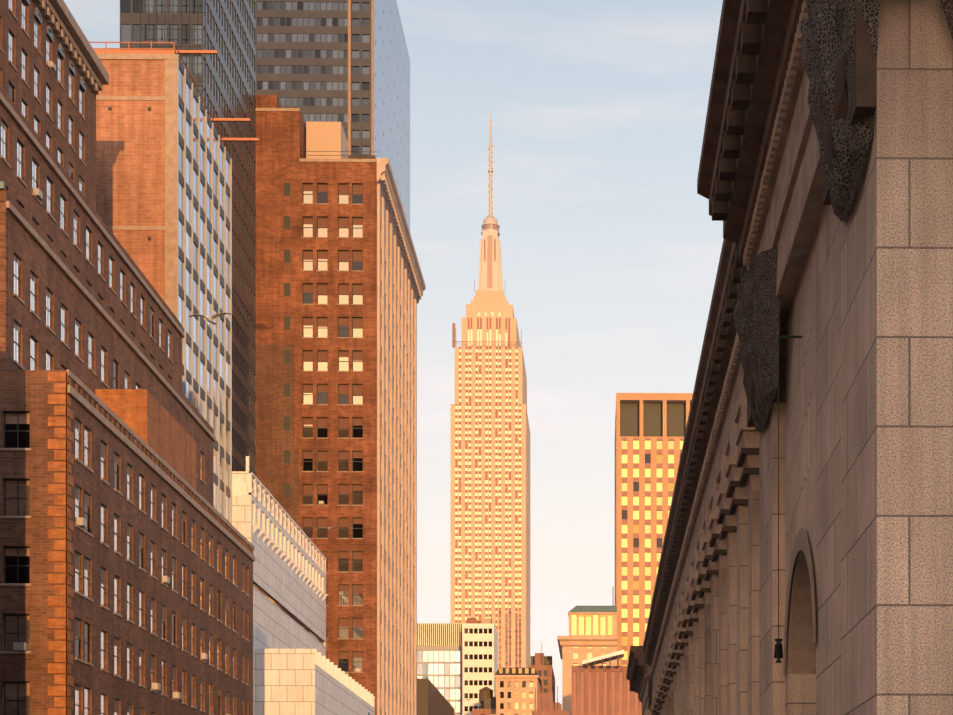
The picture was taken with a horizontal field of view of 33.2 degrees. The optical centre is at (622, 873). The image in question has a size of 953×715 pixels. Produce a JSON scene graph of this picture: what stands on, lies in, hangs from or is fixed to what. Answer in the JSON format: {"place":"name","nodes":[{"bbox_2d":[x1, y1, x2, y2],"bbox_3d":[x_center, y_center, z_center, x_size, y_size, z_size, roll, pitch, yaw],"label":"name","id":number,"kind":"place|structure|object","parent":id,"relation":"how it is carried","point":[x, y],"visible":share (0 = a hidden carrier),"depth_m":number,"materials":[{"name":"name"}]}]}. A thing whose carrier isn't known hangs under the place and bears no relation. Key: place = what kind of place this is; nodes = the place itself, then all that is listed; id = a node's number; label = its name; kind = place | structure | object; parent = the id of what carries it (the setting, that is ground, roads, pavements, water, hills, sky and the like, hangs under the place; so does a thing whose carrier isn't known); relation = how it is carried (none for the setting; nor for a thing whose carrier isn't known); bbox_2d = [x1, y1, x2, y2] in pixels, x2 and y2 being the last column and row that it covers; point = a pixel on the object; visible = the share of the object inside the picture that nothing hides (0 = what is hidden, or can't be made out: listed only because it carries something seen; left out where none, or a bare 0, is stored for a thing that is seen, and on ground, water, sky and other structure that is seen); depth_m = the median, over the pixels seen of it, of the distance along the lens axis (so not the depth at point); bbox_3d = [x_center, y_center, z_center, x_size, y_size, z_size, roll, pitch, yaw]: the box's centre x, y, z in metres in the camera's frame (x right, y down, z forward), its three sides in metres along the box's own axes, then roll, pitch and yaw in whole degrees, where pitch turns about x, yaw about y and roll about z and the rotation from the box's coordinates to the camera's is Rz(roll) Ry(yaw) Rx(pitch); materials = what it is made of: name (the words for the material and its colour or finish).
{"place":"outdoors","nodes":[
{"label":"outdoors","id":0,"kind":"place"},
{"bbox_2d":[188,312,233,323],"bbox_3d":[-15.309,-20.697,59.185,1.671,0.320,0.876,0,0,-13],"label":"gull","id":1,"kind":"object","parent":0,"point":[210,319],"visible":1,"depth_m":59.09,"materials":[{"name":"white"}]},
{"bbox_2d":[256,0,409,230],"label":"dark glass tower","id":2,"kind":"structure","parent":0,"point":[346,63],"depth_m":378.41,"materials":[{"name":"grey glass"}]},
{"bbox_2d":[256,91,425,714],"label":"red brick tower","id":3,"kind":"structure","parent":0,"point":[340,286],"depth_m":203.87,"materials":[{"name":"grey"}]},
{"bbox_2d":[64,0,723,703],"label":"sky","id":4,"kind":"structure","parent":0,"point":[611,249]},
{"bbox_2d":[417,679,453,714],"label":"building","id":5,"kind":"structure","parent":0,"point":[431,700],"depth_m":265.51,"materials":[{"name":"brown metal"}]},
{"bbox_2d":[450,114,529,668],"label":"skyscraper","id":6,"kind":"structure","parent":0,"point":[489,500],"depth_m":921.52,"materials":[{"name":"stone"}]},
{"bbox_2d":[572,650,641,714],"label":"building","id":7,"kind":"structure","parent":0,"point":[601,690],"depth_m":329.37,"materials":[{"name":"brown concrete"}]},
{"bbox_2d":[615,393,692,665],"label":"high-rise building","id":8,"kind":"structure","parent":0,"point":[650,429],"depth_m":399.54,"materials":[{"name":"tan concrete"},{"name":"glass"},{"name":"tar"}]},
{"bbox_2d":[626,0,952,714],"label":"stone building","id":9,"kind":"structure","parent":0,"point":[805,567],"depth_m":30.13,"materials":[{"name":"stone"}]},
{"label":"ground","id":10,"kind":"structure","parent":0,"visible":0},
{"bbox_2d":[0,0,254,714],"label":"brick building","id":11,"kind":"structure","parent":10,"relation":"on","point":[127,556],"depth_m":95.09,"materials":[{"name":"red brick"}]},
{"bbox_2d":[89,42,258,523],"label":"high-rise building","id":12,"kind":"structure","parent":10,"relation":"on","point":[163,185],"depth_m":138.32,"materials":[{"name":"brick"}]},
{"bbox_2d":[120,0,255,475],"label":"glass skyscraper","id":13,"kind":"structure","parent":10,"relation":"on","point":[224,79],"depth_m":192.31,"materials":[{"name":"grey glass"}]},
{"bbox_2d":[232,456,374,714],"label":"white panel building","id":14,"kind":"structure","parent":10,"relation":"on","point":[296,671],"depth_m":166.18,"materials":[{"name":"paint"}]},
{"bbox_2d":[417,623,462,714],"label":"building","id":15,"kind":"structure","parent":10,"relation":"on","point":[440,656],"depth_m":439.67,"materials":[{"name":"grey glass"}]},
{"bbox_2d":[463,614,497,714],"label":"building","id":16,"kind":"structure","parent":10,"relation":"on","point":[480,654],"depth_m":428.83,"materials":[{"name":"paint"}]},
{"bbox_2d":[472,687,495,714],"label":"building","id":17,"kind":"structure","parent":10,"relation":"on","point":[487,700],"depth_m":380.03,"materials":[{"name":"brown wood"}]},
{"bbox_2d":[532,686,569,714],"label":"building","id":18,"kind":"structure","parent":10,"relation":"on","point":[546,705],"depth_m":300.18,"materials":[{"name":"orange"}]},
{"bbox_2d":[557,606,616,714],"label":"stone hotel","id":19,"kind":"structure","parent":10,"relation":"on","point":[592,631],"depth_m":384.33,"materials":[{"name":"beige stone"}]},
{"bbox_3d":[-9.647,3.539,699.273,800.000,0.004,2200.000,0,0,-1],"label":"cross street","id":20,"kind":"structure","parent":0,"visible":0},
{"bbox_2d":[494,668,542,714],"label":"building","id":21,"kind":"structure","parent":20,"relation":"on","point":[515,691],"depth_m":369.02,"materials":[{"name":"beige stone"}]},
{"bbox_2d":[528,653,554,701],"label":"building","id":22,"kind":"structure","parent":20,"relation":"on","point":[541,663],"depth_m":399.84,"materials":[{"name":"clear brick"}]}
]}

